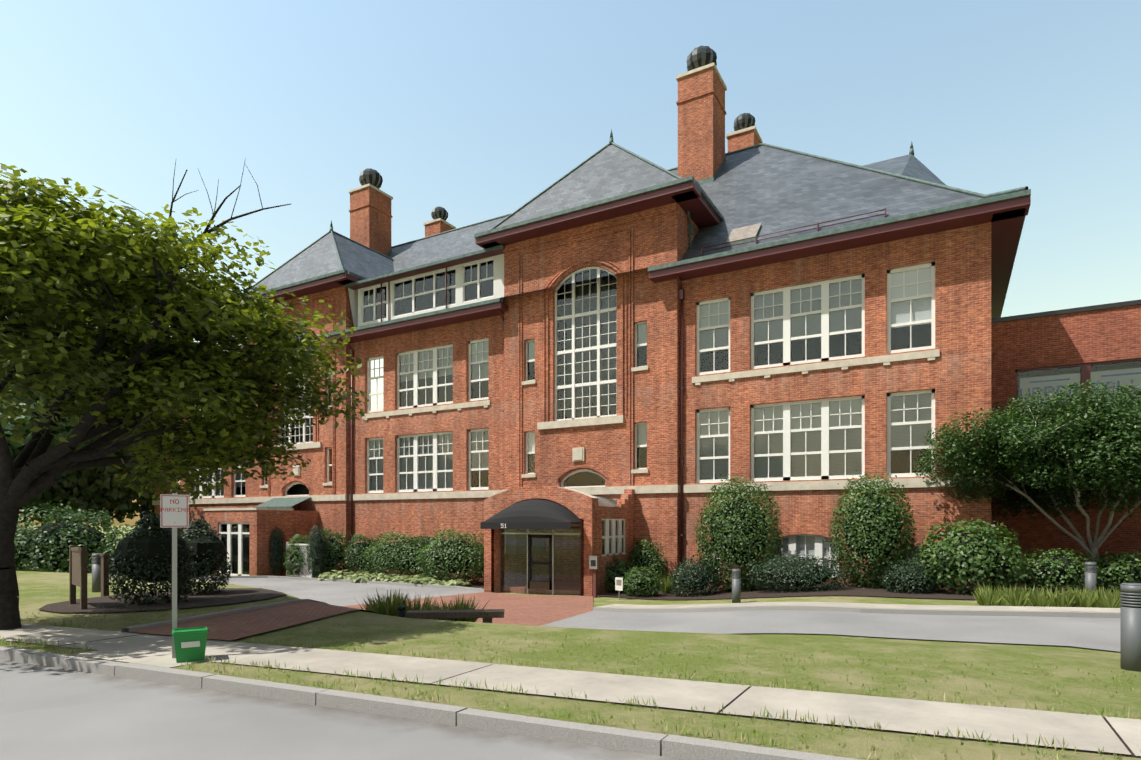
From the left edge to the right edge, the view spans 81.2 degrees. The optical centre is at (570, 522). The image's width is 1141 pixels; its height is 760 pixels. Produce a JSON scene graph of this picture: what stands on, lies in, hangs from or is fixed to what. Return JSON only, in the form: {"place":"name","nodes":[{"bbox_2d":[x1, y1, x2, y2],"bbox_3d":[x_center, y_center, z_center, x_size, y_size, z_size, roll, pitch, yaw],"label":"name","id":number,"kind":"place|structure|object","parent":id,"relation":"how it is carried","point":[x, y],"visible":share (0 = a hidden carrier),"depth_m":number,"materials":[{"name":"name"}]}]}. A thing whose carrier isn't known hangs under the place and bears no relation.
{"place":"outdoors","nodes":[
{"label":"outdoors","id":0,"kind":"place"},
{"bbox_2d":[0,575,1140,759],"bbox_3d":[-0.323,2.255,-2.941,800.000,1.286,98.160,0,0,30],"label":"pavement","id":1,"kind":"structure","parent":0,"point":[130,693],"depth_m":6.85,"materials":[{"name":"concrete"}]},
{"bbox_2d":[172,627,208,662],"bbox_3d":[-4.782,1.537,8.370,0.394,0.380,0.344,0,0,-31],"label":"green bin","id":2,"kind":"object","parent":1,"relation":"on","point":[190,644],"visible":1,"depth_m":8.25,"materials":[{"name":"green plastic"}]},
{"bbox_2d":[0,0,1140,525],"label":"sky","id":3,"kind":"structure","parent":0,"point":[470,109],"materials":[{"name":"blue"}]},
{"bbox_2d":[16,525,1140,759],"bbox_3d":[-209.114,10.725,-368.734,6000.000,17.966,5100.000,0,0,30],"label":"lawn","id":4,"kind":"structure","parent":0,"point":[44,589],"depth_m":8.75,"materials":[{"name":"green plant"}]},
{"bbox_2d":[69,546,86,609],"bbox_3d":[-10.024,1.217,13.550,1.300,1.450,0.100,0,0,45],"label":"wooden sign","id":5,"kind":"object","parent":4,"relation":"on","point":[77,566],"visible":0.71,"depth_m":13.39,"materials":[{"name":"brown wood"}]},
{"bbox_2d":[92,553,102,591],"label":"bollard light","id":6,"kind":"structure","parent":4,"relation":"on","point":[96,572],"depth_m":16.54,"materials":[{"name":"grey metal"}]},
{"bbox_2d":[100,554,109,595],"bbox_3d":[-10.855,1.342,15.522,0.150,1.200,0.150,0,0,30],"label":"timber post","id":7,"kind":"object","parent":4,"relation":"on","point":[104,572],"depth_m":15.48,"materials":[{"name":"brown wood"}]},
{"bbox_2d":[160,493,188,657],"bbox_3d":[-5.050,0.727,8.491,0.310,2.200,0.054,0,0,-32],"label":"no parking sign","id":8,"kind":"object","parent":4,"relation":"on","point":[174,511],"visible":0.98,"depth_m":8.48,"materials":[{"name":"silver metal"}]},
{"bbox_2d":[286,542,312,577],"bbox_3d":[-14.102,2.009,34.646,2.000,1.950,0.100,0,0,30],"label":"white lattice screen","id":9,"kind":"object","parent":4,"relation":"on","point":[287,546],"visible":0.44,"depth_m":34.57,"materials":[{"name":"white wood"}]},
{"bbox_2d":[318,569,473,586],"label":"ground cover plants","id":10,"kind":"object","parent":4,"relation":"on","point":[367,576],"visible":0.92,"depth_m":31.12,"materials":[{"name":"green plant"}]},
{"bbox_2d":[397,606,405,616],"bbox_3d":[-3.586,1.989,14.136,0.200,0.410,0.200,0,0,30],"label":"ground light","id":11,"kind":"object","parent":4,"relation":"on","point":[401,611],"visible":0.69,"depth_m":14.07,"materials":[{"name":"black metal"}]},
{"bbox_2d":[204,486,634,595],"bbox_3d":[-8.947,0.987,32.078,24.200,4.950,4.750,0,0,30],"label":"entrance portal","id":12,"kind":"object","parent":4,"relation":"on","point":[531,507],"visible":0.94,"depth_m":26.95,"materials":[{"name":"brick"}]},
{"bbox_2d":[406,609,503,622],"bbox_3d":[-2.271,2.004,13.213,1.900,0.490,0.400,0,0,-4],"label":"timber bench","id":13,"kind":"object","parent":4,"relation":"on","point":[487,615],"visible":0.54,"depth_m":13.04,"materials":[{"name":"brown wood"}]},
{"bbox_2d":[105,507,940,605],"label":"shrubs","id":14,"kind":"object","parent":4,"relation":"on","point":[186,583],"visible":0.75,"depth_m":19.87,"materials":[{"name":"green plant"}]},
{"bbox_2d":[0,603,1140,759],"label":"grass tufts","id":15,"kind":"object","parent":4,"relation":"on","point":[543,713],"visible":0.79,"depth_m":7.04,"materials":[{"name":"green plant"}]},
{"bbox_2d":[0,379,1140,596],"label":"shrub foliage","id":16,"kind":"object","parent":4,"relation":"on","point":[84,490],"visible":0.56,"depth_m":23.73,"materials":[{"name":"green plant"}]},
{"bbox_2d":[0,158,1140,629],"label":"tree branches","id":17,"kind":"object","parent":4,"relation":"on","point":[20,486],"visible":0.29,"depth_m":11.05,"materials":[{"name":"brown plant"}]},
{"bbox_2d":[0,163,370,500],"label":"tree foliage","id":18,"kind":"object","parent":17,"relation":"on","point":[25,220],"visible":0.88,"depth_m":10.72,"materials":[{"name":"green plant"}]},
{"bbox_2d":[2,397,1140,590],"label":"shrub","id":19,"kind":"object","parent":4,"relation":"on","point":[151,547],"visible":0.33,"depth_m":21.93,"materials":[{"name":"green plant"}]},
{"bbox_2d":[14,379,1140,574],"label":"foliage","id":20,"kind":"object","parent":4,"relation":"on","point":[1112,430],"visible":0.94,"depth_m":20.75,"materials":[{"name":"green plant"}]},
{"bbox_2d":[589,556,598,597],"bbox_3d":[0.868,2.087,24.259,0.360,1.730,0.220,0,0,30],"label":"intercom post","id":21,"kind":"object","parent":4,"relation":"on","point":[593,562],"visible":0.85,"depth_m":24.22,"materials":[{"name":"red"}]},
{"bbox_2d":[615,577,622,599],"bbox_3d":[1.715,2.380,23.425,0.320,0.880,0.039,0,0,40],"label":"notice sign","id":22,"kind":"object","parent":4,"relation":"on","point":[619,583],"visible":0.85,"depth_m":23.41,"materials":[{"name":"silver metal"}]},
{"bbox_2d":[154,202,1140,588],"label":"school walls","id":23,"kind":"structure","parent":4,"relation":"on","point":[978,362],"depth_m":27.60,"materials":[{"name":"red brick"}]},
{"bbox_2d":[347,211,693,569],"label":"downpipes","id":24,"kind":"object","parent":23,"relation":"attached to","point":[681,291],"visible":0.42,"depth_m":27.31,"materials":[{"name":"red metal"}]},
{"bbox_2d":[348,45,762,255],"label":"chimneys","id":25,"kind":"object","parent":23,"relation":"on","point":[702,89],"visible":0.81,"depth_m":34.88,"materials":[{"name":"brick"}]},
{"bbox_2d":[217,145,1003,350],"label":"roof","id":26,"kind":"structure","parent":23,"relation":"on","point":[771,190],"depth_m":29.87,"materials":[{"name":"grey tile"}]},
{"bbox_2d":[239,129,1030,352],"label":"roof eaves","id":27,"kind":"object","parent":23,"relation":"attached to","point":[1006,213],"visible":0.73,"depth_m":27.08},
{"bbox_2d":[152,299,1140,564],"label":"stone trim","id":28,"kind":"structure","parent":23,"relation":"attached to","point":[578,453],"depth_m":25.66,"materials":[{"name":"beige stone"}]},
{"bbox_2d":[170,258,1140,577],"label":"window frames","id":29,"kind":"structure","parent":23,"relation":"attached to","point":[612,538],"depth_m":27.05,"materials":[{"name":"white wood"}]},
{"bbox_2d":[175,261,1140,574],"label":"window","id":30,"kind":"structure","parent":23,"relation":"attached to","point":[899,437],"depth_m":26.86,"materials":[{"name":"grey glass"}]},
{"bbox_2d":[732,569,741,602],"bbox_3d":[4.906,1.940,19.686,0.258,1.115,0.258,0,0,-15],"label":"bollard light","id":31,"kind":"object","parent":4,"relation":"on","point":[736,586],"visible":0.92,"depth_m":19.59,"materials":[{"name":"grey metal"}]},
{"bbox_2d":[354,572,1120,621],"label":"ornamental grass","id":32,"kind":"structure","parent":4,"relation":"on","point":[1017,596],"depth_m":15.55,"materials":[{"name":"green plant"}]},
{"bbox_2d":[1085,562,1096,592],"bbox_3d":[14.003,1.628,17.913,0.258,1.115,0.258,0,0,-15],"label":"bollard light","id":33,"kind":"object","parent":4,"relation":"on","point":[1090,573],"visible":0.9,"depth_m":17.82,"materials":[{"name":"grey metal"}]},
{"bbox_2d":[1120,583,1140,671],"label":"bollard light","id":34,"kind":"object","parent":4,"relation":"on","point":[1130,628],"visible":1,"depth_m":7.81,"materials":[{"name":"grey metal"}]},
{"bbox_2d":[172,261,1139,595],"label":"window glass","id":35,"kind":"object","parent":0,"point":[380,383],"visible":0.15,"depth_m":29.15,"materials":[{"name":"white glass"}]}
]}

